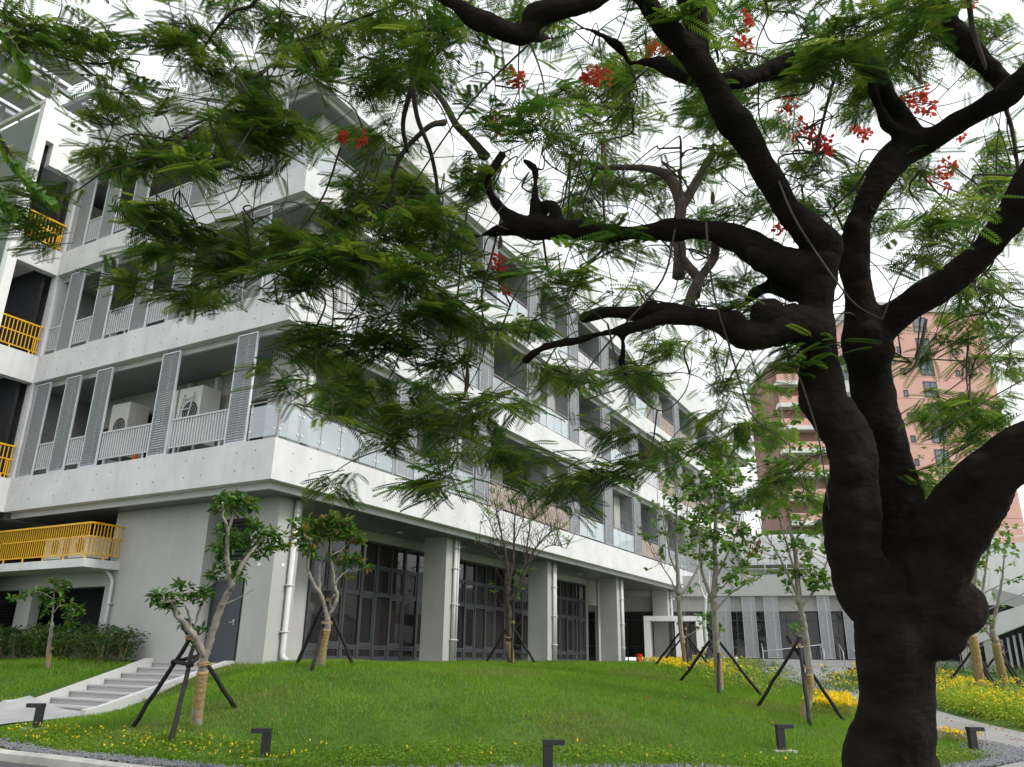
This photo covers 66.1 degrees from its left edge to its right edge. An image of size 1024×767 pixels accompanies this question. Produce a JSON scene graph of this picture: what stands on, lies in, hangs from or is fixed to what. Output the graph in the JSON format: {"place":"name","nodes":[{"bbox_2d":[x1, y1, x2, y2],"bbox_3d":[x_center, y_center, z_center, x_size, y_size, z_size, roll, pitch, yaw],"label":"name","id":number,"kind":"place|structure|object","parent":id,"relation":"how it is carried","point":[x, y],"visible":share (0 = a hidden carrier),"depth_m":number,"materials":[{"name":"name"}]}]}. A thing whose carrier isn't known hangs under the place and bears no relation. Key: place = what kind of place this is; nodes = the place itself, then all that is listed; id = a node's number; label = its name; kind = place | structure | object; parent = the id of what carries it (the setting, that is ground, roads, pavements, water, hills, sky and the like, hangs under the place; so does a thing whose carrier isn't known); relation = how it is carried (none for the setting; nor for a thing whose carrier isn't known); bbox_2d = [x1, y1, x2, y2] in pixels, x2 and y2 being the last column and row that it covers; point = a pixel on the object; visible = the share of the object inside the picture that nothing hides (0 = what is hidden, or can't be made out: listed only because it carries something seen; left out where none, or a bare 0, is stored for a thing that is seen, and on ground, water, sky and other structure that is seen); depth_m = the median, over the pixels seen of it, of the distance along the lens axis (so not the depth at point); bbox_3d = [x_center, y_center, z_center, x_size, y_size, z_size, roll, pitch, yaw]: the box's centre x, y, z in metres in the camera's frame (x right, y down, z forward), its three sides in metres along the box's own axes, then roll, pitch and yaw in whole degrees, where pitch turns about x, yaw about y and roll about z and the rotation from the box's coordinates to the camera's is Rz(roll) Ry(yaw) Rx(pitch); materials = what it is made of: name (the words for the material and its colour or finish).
{"place":"outdoors","nodes":[
{"label":"outdoors","id":0,"kind":"place"},
{"bbox_2d":[0,761,46,766],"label":"road","id":1,"kind":"structure","parent":0,"point":[6,764],"depth_m":11.28,"materials":[{"name":"grey asphalt"}]},
{"bbox_2d":[0,696,79,723],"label":"pavement","id":2,"kind":"structure","parent":0,"point":[14,711],"depth_m":17.02,"materials":[{"name":"grey concrete"}]},
{"bbox_2d":[0,655,129,700],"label":"bank grass","id":3,"kind":"structure","parent":0,"point":[20,663],"depth_m":19.76,"materials":[{"name":"green plant"}]},
{"bbox_2d":[0,658,1023,766],"bbox_3d":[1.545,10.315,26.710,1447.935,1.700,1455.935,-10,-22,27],"label":"ground","id":4,"kind":"structure","parent":0,"point":[1010,726],"depth_m":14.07,"materials":[{"name":"plant"}]},
{"bbox_2d":[0,626,16,656],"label":"hedge plant","id":5,"kind":"object","parent":4,"relation":"on","point":[3,633],"visible":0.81,"depth_m":22.73,"materials":[{"name":"green plant"}]},
{"bbox_2d":[0,624,31,656],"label":"hedge plant","id":6,"kind":"object","parent":4,"relation":"on","point":[9,649],"visible":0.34,"depth_m":23.22,"materials":[{"name":"green plant"}]},
{"bbox_2d":[0,632,35,658],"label":"hedge plant","id":7,"kind":"object","parent":4,"relation":"on","point":[19,645],"visible":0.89,"depth_m":22.31,"materials":[{"name":"green plant"}]},
{"bbox_2d":[8,624,43,658],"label":"hedge plant","id":8,"kind":"object","parent":4,"relation":"on","point":[20,632],"visible":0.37,"depth_m":22.96,"materials":[{"name":"green plant"}]},
{"bbox_2d":[0,22,59,223],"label":"broadleaf tree","id":9,"kind":"object","parent":4,"relation":"on","point":[25,68],"visible":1,"depth_m":5.21,"materials":[{"name":"green plant"}]},
{"bbox_2d":[20,703,46,729],"bbox_3d":[-8.757,6.156,14.503,0.405,0.484,0.260,3,-19,-6],"label":"bollard light","id":10,"kind":"object","parent":4,"relation":"on","point":[39,713],"visible":0.71,"depth_m":14.49,"materials":[{"name":"black paint"}]},
{"bbox_2d":[17,621,58,658],"bbox_3d":[-13.277,7.235,22.136,1.317,1.070,1.264,-2,-19,9],"label":"hedge plant","id":11,"kind":"object","parent":4,"relation":"on","point":[36,653],"visible":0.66,"depth_m":22.01,"materials":[{"name":"green plant"}]},
{"bbox_2d":[25,635,52,656],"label":"hedge plant","id":12,"kind":"object","parent":4,"relation":"on","point":[31,647],"visible":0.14,"depth_m":22.73,"materials":[{"name":"green plant"}]},
{"bbox_2d":[25,629,55,657],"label":"hedge plant","id":13,"kind":"object","parent":4,"relation":"on","point":[36,643],"visible":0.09,"depth_m":22.38,"materials":[{"name":"green plant"}]},
{"bbox_2d":[6,574,85,668],"bbox_3d":[-11.822,6.063,19.948,2.333,2.362,0.944,-5,-20,15],"label":"young tree","id":14,"kind":"object","parent":4,"relation":"on","point":[69,607],"visible":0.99,"depth_m":19.95,"materials":[{"name":"green plant"}]},
{"bbox_2d":[27,626,69,655],"bbox_3d":[-12.850,7.178,21.783,1.099,0.921,1.089,8,-20,-19],"label":"hedge plant","id":15,"kind":"object","parent":4,"relation":"on","point":[43,637],"visible":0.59,"depth_m":21.76,"materials":[{"name":"green plant"}]},
{"bbox_2d":[33,622,83,656],"bbox_3d":[-12.885,7.304,22.360,1.237,1.033,1.290,-13,-24,35],"label":"hedge plant","id":16,"kind":"object","parent":4,"relation":"on","point":[58,634],"visible":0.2,"depth_m":22.32,"materials":[{"name":"green plant"}]},
{"bbox_2d":[38,628,92,658],"bbox_3d":[-11.972,7.004,21.165,1.400,0.853,1.246,-3,-20,12],"label":"hedge plant","id":17,"kind":"object","parent":4,"relation":"on","point":[64,642],"visible":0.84,"depth_m":21.17,"materials":[{"name":"green plant"}]},
{"bbox_2d":[53,626,85,656],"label":"hedge plant","id":18,"kind":"object","parent":4,"relation":"on","point":[72,631],"visible":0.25,"depth_m":21.82,"materials":[{"name":"green plant"}]},
{"bbox_2d":[0,11,144,511],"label":"stair tower","id":19,"kind":"structure","parent":4,"relation":"on","point":[39,135],"depth_m":27.63,"materials":[{"name":"paint"}]},
{"bbox_2d":[0,748,159,766],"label":"kerb","id":20,"kind":"structure","parent":4,"relation":"on","point":[33,758],"depth_m":11.23,"materials":[{"name":"concrete"}]},
{"bbox_2d":[67,631,101,660],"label":"hedge plant","id":21,"kind":"object","parent":4,"relation":"on","point":[83,646],"visible":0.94,"depth_m":20.96,"materials":[{"name":"green plant"}]},
{"bbox_2d":[62,622,116,657],"bbox_3d":[-11.578,7.036,21.653,1.386,1.030,1.559,18,-26,-41],"label":"hedge plant","id":22,"kind":"object","parent":4,"relation":"on","point":[89,626],"visible":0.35,"depth_m":21.70,"materials":[{"name":"green plant"}]},
{"bbox_2d":[85,632,118,661],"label":"hedge plant","id":23,"kind":"object","parent":4,"relation":"on","point":[103,650],"visible":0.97,"depth_m":20.60,"materials":[{"name":"green plant"}]},
{"bbox_2d":[87,628,117,658],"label":"hedge plant","id":24,"kind":"object","parent":4,"relation":"on","point":[102,637],"visible":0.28,"depth_m":21.35,"materials":[{"name":"green plant"}]},
{"bbox_2d":[97,624,137,657],"bbox_3d":[-10.642,6.965,21.219,1.065,0.953,1.074,8,-20,-20],"label":"hedge plant","id":25,"kind":"object","parent":4,"relation":"on","point":[115,654],"visible":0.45,"depth_m":21.13,"materials":[{"name":"green plant"}]},
{"bbox_2d":[2,658,235,716],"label":"stone steps","id":26,"kind":"structure","parent":4,"relation":"on","point":[130,684],"depth_m":18.67,"materials":[{"name":"stone"}]},
{"bbox_2d":[107,627,150,660],"bbox_3d":[-10.159,6.928,20.890,1.292,0.888,1.452,-5,-20,16],"label":"hedge plant","id":27,"kind":"object","parent":4,"relation":"on","point":[125,641],"visible":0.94,"depth_m":20.80,"materials":[{"name":"green plant"}]},
{"bbox_2d":[129,625,236,743],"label":"tree stakes","id":28,"kind":"object","parent":4,"relation":"on","point":[188,664],"visible":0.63,"depth_m":13.78,"materials":[{"name":"wood"}]},
{"bbox_2d":[144,488,294,725],"bbox_3d":[-5.037,3.843,13.475,1.750,4.031,1.957,-10,-22,27],"label":"young tree","id":29,"kind":"object","parent":4,"relation":"on","point":[234,572],"visible":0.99,"depth_m":13.52,"materials":[{"name":"green plant"}]},
{"bbox_2d":[247,728,274,760],"bbox_3d":[-3.766,5.489,11.934,0.405,0.484,0.260,3,-19,-6],"label":"bollard light","id":30,"kind":"object","parent":4,"relation":"on","point":[266,733],"visible":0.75,"depth_m":11.92,"materials":[{"name":"metal"}]},
{"bbox_2d":[295,590,353,670],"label":"tree stakes","id":31,"kind":"object","parent":4,"relation":"on","point":[332,617],"visible":0.69,"depth_m":17.46,"materials":[{"name":"wood"}]},
{"bbox_2d":[285,510,374,665],"bbox_3d":[-4.005,4.399,16.890,1.393,3.392,1.789,-10,-22,27],"label":"young tree","id":32,"kind":"object","parent":4,"relation":"on","point":[323,524],"visible":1,"depth_m":17.13,"materials":[{"name":"green plant"}]},
{"bbox_2d":[0,27,753,663],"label":"school building","id":33,"kind":"structure","parent":4,"relation":"on","point":[424,589],"depth_m":25.18,"materials":[{"name":"concrete"}]},
{"bbox_2d":[44,537,70,560],"bbox_3d":[-13.333,4.999,23.438,0.850,0.700,0.718,-10,-22,27],"label":"air conditioner","id":34,"kind":"object","parent":33,"relation":"on","point":[54,558],"visible":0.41,"depth_m":23.11,"materials":[{"name":"metal"}]},
{"bbox_2d":[68,535,111,559],"bbox_3d":[-12.283,4.821,22.885,0.850,0.700,0.718,-10,-22,27],"label":"air conditioner","id":35,"kind":"object","parent":33,"relation":"on","point":[91,556],"visible":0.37,"depth_m":22.64,"materials":[{"name":"metal"}]},
{"bbox_2d":[87,428,108,464],"bbox_3d":[-13.991,2.584,26.547,1.050,2.150,0.048,-10,-22,27],"label":"gallery door","id":36,"kind":"structure","parent":33,"relation":"in","point":[99,462],"depth_m":26.72,"materials":[{"name":"paint"}]},
{"bbox_2d":[103,402,149,463],"bbox_3d":[-12.367,1.925,25.122,0.900,2.500,0.718,-10,-22,27],"label":"air conditioner","id":37,"kind":"object","parent":33,"relation":"on","point":[127,414],"visible":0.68,"depth_m":25.10,"materials":[{"name":"metal"}]},
{"bbox_2d":[143,414,160,457],"bbox_3d":[-11.911,2.138,25.486,1.700,2.350,0.048,-10,-22,27],"label":"gallery door","id":38,"kind":"structure","parent":33,"relation":"in","point":[150,417],"depth_m":25.76,"materials":[{"name":"black"}]},
{"bbox_2d":[147,306,163,326],"bbox_3d":[-12.337,-1.614,27.076,0.800,2.150,0.048,-10,-22,27],"label":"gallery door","id":39,"kind":"structure","parent":33,"relation":"in","point":[158,322],"depth_m":27.27,"materials":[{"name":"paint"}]},
{"bbox_2d":[151,390,188,453],"bbox_3d":[-10.419,1.571,24.105,0.850,2.550,0.718,-10,-22,27],"label":"air conditioner","id":40,"kind":"object","parent":33,"relation":"on","point":[175,407],"visible":0.13,"depth_m":23.91,"materials":[{"name":"metal"}]},
{"bbox_2d":[167,392,194,453],"bbox_3d":[-9.792,1.358,23.163,0.460,2.354,0.340,-10,-22,27],"label":"step ladder","id":41,"kind":"object","parent":33,"relation":"on","point":[183,398],"visible":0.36,"depth_m":23.45,"materials":[{"name":"metal"}]},
{"bbox_2d":[173,385,221,452],"bbox_3d":[-9.522,1.419,23.633,1.000,2.550,0.718,-10,-22,27],"label":"air conditioner","id":42,"kind":"object","parent":33,"relation":"on","point":[206,399],"visible":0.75,"depth_m":23.59,"materials":[{"name":"metal"}]},
{"bbox_2d":[205,578,244,660],"bbox_3d":[-7.573,6.205,20.631,1.140,2.110,0.101,-10,-22,27],"label":"door","id":43,"kind":"structure","parent":33,"relation":"in","point":[224,647],"depth_m":20.55,"materials":[{"name":"paint"}]},
{"bbox_2d":[246,398,267,440],"bbox_3d":[-7.493,1.484,23.127,0.800,2.150,0.048,-10,-22,27],"label":"balcony railing","id":44,"kind":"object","parent":33,"relation":"in","point":[257,427],"depth_m":23.26,"materials":[{"name":"glass"}]},
{"bbox_2d":[396,317,433,361],"bbox_3d":[-3.666,-1.276,29.360,0.067,1.750,2.500,-10,-22,27],"label":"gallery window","id":45,"kind":"structure","parent":33,"relation":"in","point":[430,346],"depth_m":30.24,"materials":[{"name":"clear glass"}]},
{"bbox_2d":[462,457,491,505],"bbox_3d":[-1.497,4.006,31.781,0.067,1.750,2.500,-10,-22,27],"label":"gallery window","id":46,"kind":"structure","parent":33,"relation":"in","point":[463,457],"depth_m":31.88,"materials":[{"name":"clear glass"}]},
{"bbox_2d":[469,362,486,389],"bbox_3d":[-1.731,-0.098,32.657,0.067,1.750,2.500,-10,-22,27],"label":"gallery window","id":47,"kind":"structure","parent":33,"relation":"in","point":[472,362],"depth_m":33.32,"materials":[{"name":"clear glass"}]},
{"bbox_2d":[505,383,524,411],"bbox_3d":[0.300,1.139,36.118,0.067,1.750,2.500,-10,-22,27],"label":"glass railing","id":48,"kind":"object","parent":33,"relation":"in","point":[507,383],"depth_m":35.74,"materials":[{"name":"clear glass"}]},
{"bbox_2d":[507,303,523,318],"bbox_3d":[0.353,-2.553,37.406,0.067,1.750,2.500,-10,-22,27],"label":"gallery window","id":49,"kind":"structure","parent":33,"relation":"in","point":[507,303],"depth_m":37.09,"materials":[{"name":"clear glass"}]},
{"bbox_2d":[503,476,528,518],"bbox_3d":[0.244,5.066,34.748,0.067,1.750,2.500,-10,-22,27],"label":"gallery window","id":50,"kind":"structure","parent":33,"relation":"in","point":[506,479],"depth_m":34.58,"materials":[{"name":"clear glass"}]},
{"bbox_2d":[555,412,567,437],"bbox_3d":[2.235,2.317,39.415,0.067,1.750,2.500,-10,-22,27],"label":"glass railing","id":51,"kind":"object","parent":33,"relation":"in","point":[555,412],"depth_m":39.99,"materials":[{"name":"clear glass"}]},
{"bbox_2d":[580,505,598,541],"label":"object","id":52,"kind":"structure","parent":33,"relation":"in","point":[580,505],"depth_m":41.21,"materials":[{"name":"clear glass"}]},
{"bbox_2d":[620,522,627,549],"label":"glass railing","id":53,"kind":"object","parent":33,"relation":"in","point":[621,522],"depth_m":45.39,"materials":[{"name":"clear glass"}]},
{"bbox_2d":[0,722,988,766],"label":"ground cover","id":54,"kind":"object","parent":4,"relation":"on","point":[800,758],"visible":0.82,"depth_m":12.31,"materials":[{"name":"green plant"}]},
{"bbox_2d":[485,615,534,663],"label":"tree stakes","id":55,"kind":"object","parent":4,"relation":"on","point":[512,640],"visible":0.72,"depth_m":24.60,"materials":[{"name":"wood"}]},
{"bbox_2d":[0,0,1023,766],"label":"flame tree","id":56,"kind":"object","parent":4,"relation":"on","point":[902,554],"visible":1,"depth_m":6.23,"materials":[{"name":"green plant"}]},
{"bbox_2d":[0,738,1023,766],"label":"gravel","id":57,"kind":"structure","parent":4,"relation":"on","point":[1005,754],"depth_m":12.14,"materials":[{"name":"grey gravel"}]},
{"bbox_2d":[467,470,586,662],"bbox_3d":[0.199,5.552,24.083,4.251,6.024,2.472,10,-21,-24],"label":"young tree","id":58,"kind":"object","parent":4,"relation":"on","point":[509,597],"visible":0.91,"depth_m":24.24,"materials":[{"name":"brown plant"}]},
{"bbox_2d":[543,739,564,766],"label":"bollard light","id":59,"kind":"object","parent":4,"relation":"on","point":[548,744],"visible":1,"depth_m":11.14,"materials":[{"name":"metal"}]},
{"bbox_2d":[635,654,641,661],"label":"red bucket","id":60,"kind":"object","parent":4,"relation":"on","point":[638,656],"visible":0.72,"depth_m":40.39,"materials":[{"name":"plastic"}]},
{"bbox_2d":[621,446,719,666],"bbox_3d":[5.182,5.569,25.795,2.884,7.325,3.753,-26,-32,52],"label":"young tree","id":61,"kind":"object","parent":4,"relation":"on","point":[680,520],"visible":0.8,"depth_m":25.61,"materials":[{"name":"green plant"}]},
{"bbox_2d":[665,629,701,664],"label":"tree stakes","id":62,"kind":"object","parent":4,"relation":"on","point":[689,643],"visible":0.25,"depth_m":33.47,"materials":[{"name":"wood"}]},
{"bbox_2d":[655,622,712,670],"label":"tree stakes","id":63,"kind":"object","parent":4,"relation":"on","point":[686,645],"visible":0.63,"depth_m":26.00,"materials":[{"name":"wood"}]},
{"bbox_2d":[637,656,733,675],"bbox_3d":[8.108,14.483,40.784,3.450,0.754,38.327,-1,-19,6],"label":"yellow flower bed","id":64,"kind":"object","parent":4,"relation":"on","point":[675,662],"visible":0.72,"depth_m":28.18,"materials":[{"name":"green plant"}]},
{"bbox_2d":[683,537,719,659],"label":"young tree","id":65,"kind":"object","parent":4,"relation":"on","point":[704,622],"visible":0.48,"depth_m":33.02,"materials":[{"name":"green plant"}]},
{"bbox_2d":[679,626,761,695],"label":"tree stakes","id":66,"kind":"object","parent":4,"relation":"on","point":[684,675],"visible":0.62,"depth_m":20.99,"materials":[{"name":"wood"}]},
{"bbox_2d":[675,440,775,690],"bbox_3d":[5.433,4.664,20.422,2.447,6.489,3.179,-10,-22,27],"label":"young tree","id":67,"kind":"object","parent":4,"relation":"on","point":[713,536],"visible":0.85,"depth_m":20.56,"materials":[{"name":"green plant"}]},
{"bbox_2d":[685,655,792,693],"bbox_3d":[11.305,14.183,39.366,3.606,1.239,39.990,-4,-20,15],"label":"lime shrub bed","id":68,"kind":"object","parent":4,"relation":"on","point":[751,673],"visible":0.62,"depth_m":24.74,"materials":[{"name":"green plant"}]},
{"bbox_2d":[705,656,834,690],"bbox_3d":[11.992,15.097,41.847,3.566,1.285,39.445,-2,-19,7],"label":"green weed bed","id":69,"kind":"object","parent":4,"relation":"on","point":[785,669],"visible":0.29,"depth_m":29.75,"materials":[{"name":"green plant"}]},
{"bbox_2d":[774,724,797,752],"bbox_3d":[4.778,6.281,13.902,0.405,0.484,0.260,3,-19,-6],"label":"bollard light","id":70,"kind":"object","parent":4,"relation":"on","point":[780,736],"visible":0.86,"depth_m":13.88,"materials":[{"name":"metal"}]},
{"bbox_2d":[743,388,832,716],"bbox_3d":[6.174,3.588,17.045,2.705,7.144,2.802,-10,-22,27],"label":"young tree","id":71,"kind":"object","parent":4,"relation":"on","point":[796,573],"visible":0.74,"depth_m":17.14,"materials":[{"name":"green plant"}]},
{"bbox_2d":[747,356,850,530],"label":"balcony tower","id":72,"kind":"structure","parent":4,"relation":"on","point":[806,430],"depth_m":103.72,"materials":[{"name":"brick"}]},
{"bbox_2d":[842,370,848,379],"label":"window","id":73,"kind":"structure","parent":72,"relation":"in","point":[845,374],"depth_m":105.64,"materials":[{"name":"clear glass"}]},
{"bbox_2d":[756,635,845,726],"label":"tree stakes","id":74,"kind":"object","parent":4,"relation":"on","point":[797,643],"visible":0.96,"depth_m":17.56,"materials":[{"name":"wood"}]},
{"bbox_2d":[588,529,1023,671],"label":"hall building","id":75,"kind":"structure","parent":4,"relation":"on","point":[758,617],"depth_m":45.65,"materials":[{"name":"white concrete"}]},
{"bbox_2d":[800,688,858,716],"bbox_3d":[8.097,7.980,19.689,1.765,0.624,4.031,-10,-22,27],"label":"yellow flower clump","id":76,"kind":"object","parent":4,"relation":"on","point":[843,699],"visible":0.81,"depth_m":18.84,"materials":[{"name":"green plant"}]},
{"bbox_2d":[835,302,1023,543],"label":"pink tower","id":77,"kind":"structure","parent":4,"relation":"on","point":[1014,516],"depth_m":107.85,"materials":[{"name":"tile"}]},
{"bbox_2d":[910,435,915,441],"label":"window","id":78,"kind":"structure","parent":77,"relation":"in","point":[912,436],"depth_m":104.98,"materials":[{"name":"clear glass"}]},
{"bbox_2d":[914,459,919,465],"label":"window","id":79,"kind":"structure","parent":77,"relation":"in","point":[917,462],"depth_m":103.88,"materials":[{"name":"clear glass"}]},
{"bbox_2d":[913,317,927,332],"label":"window","id":80,"kind":"structure","parent":77,"relation":"in","point":[916,322],"depth_m":110.68,"materials":[{"name":"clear glass"}]},
{"bbox_2d":[915,338,929,351],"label":"window","id":81,"kind":"structure","parent":77,"relation":"in","point":[915,338],"depth_m":109.78,"materials":[{"name":"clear glass"}]},
{"bbox_2d":[921,360,934,374],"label":"window","id":82,"kind":"structure","parent":77,"relation":"in","point":[928,372],"depth_m":108.44,"materials":[{"name":"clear glass"}]},
{"bbox_2d":[923,381,937,396],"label":"window","id":83,"kind":"structure","parent":77,"relation":"in","point":[927,384],"depth_m":107.68,"materials":[{"name":"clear glass"}]},
{"bbox_2d":[931,426,945,442],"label":"window","id":84,"kind":"structure","parent":77,"relation":"in","point":[936,440],"depth_m":105.19,"materials":[{"name":"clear glass"}]},
{"bbox_2d":[934,449,949,465],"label":"window","id":85,"kind":"structure","parent":77,"relation":"in","point":[936,451],"depth_m":104.44,"materials":[{"name":"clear glass"}]},
{"bbox_2d":[846,662,1023,707],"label":"yellow meadow","id":86,"kind":"structure","parent":4,"relation":"on","point":[1012,681],"depth_m":27.53,"materials":[{"name":"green plant"}]},
{"bbox_2d":[852,660,1023,684],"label":"green bed","id":87,"kind":"object","parent":4,"relation":"on","point":[1020,672],"visible":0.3,"depth_m":34.90,"materials":[{"name":"green plant"}]},
{"bbox_2d":[937,723,990,741],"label":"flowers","id":88,"kind":"object","parent":4,"relation":"on","point":[957,732],"visible":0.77,"depth_m":15.80,"materials":[{"name":"plant"}]},
{"bbox_2d":[915,446,1014,687],"bbox_3d":[16.039,6.397,27.789,2.726,8.852,3.735,1,-19,0],"label":"young tree","id":89,"kind":"object","parent":4,"relation":"on","point":[976,658],"visible":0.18,"depth_m":27.18,"materials":[{"name":"green plant"}]},
{"bbox_2d":[942,643,996,693],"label":"tree stakes","id":90,"kind":"object","parent":4,"relation":"on","point":[963,663],"visible":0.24,"depth_m":27.69,"materials":[{"name":"wood"}]},
{"bbox_2d":[965,727,984,749],"bbox_3d":[8.544,6.612,14.547,0.405,0.484,0.260,3,-19,-6],"label":"bollard light","id":91,"kind":"object","parent":4,"relation":"on","point":[972,738],"visible":0.7,"depth_m":14.54,"materials":[{"name":"metal"}]},
{"bbox_2d":[936,678,1023,726],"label":"lime hedge","id":92,"kind":"object","parent":4,"relation":"on","point":[1008,704],"visible":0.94,"depth_m":21.02,"materials":[{"name":"green plant"}]},
{"bbox_2d":[960,527,1023,671],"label":"stair building","id":93,"kind":"structure","parent":4,"relation":"on","point":[1009,626],"depth_m":39.28,"materials":[{"name":"white paint"}]},
{"bbox_2d":[972,645,1023,688],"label":"tree stakes","id":94,"kind":"object","parent":4,"relation":"on","point":[1006,665],"visible":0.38,"depth_m":29.91,"materials":[{"name":"wood"}]},
{"bbox_2d":[977,523,1023,690],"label":"young tree","id":95,"kind":"object","parent":4,"relation":"on","point":[998,658],"visible":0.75,"depth_m":29.46,"materials":[{"name":"green plant"}]},
{"bbox_2d":[0,0,1023,659],"label":"sky","id":96,"kind":"structure","parent":0,"point":[151,67],"materials":[{"name":"white"}]},
{"bbox_2d":[759,666,1023,766],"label":"path","id":97,"kind":"structure","parent":0,"point":[998,734],"depth_m":18.84,"materials":[{"name":"concrete"}]},
{"bbox_2d":[66,664,1023,757],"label":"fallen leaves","id":98,"kind":"object","parent":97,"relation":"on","point":[762,717],"visible":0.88,"depth_m":16.48,"materials":[{"name":"brown plant"}]},
{"bbox_2d":[814,663,858,694],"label":"path side weeds","id":99,"kind":"object","parent":97,"relation":"on","point":[847,681],"visible":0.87,"depth_m":26.84,"materials":[{"name":"green plant"}]}
]}

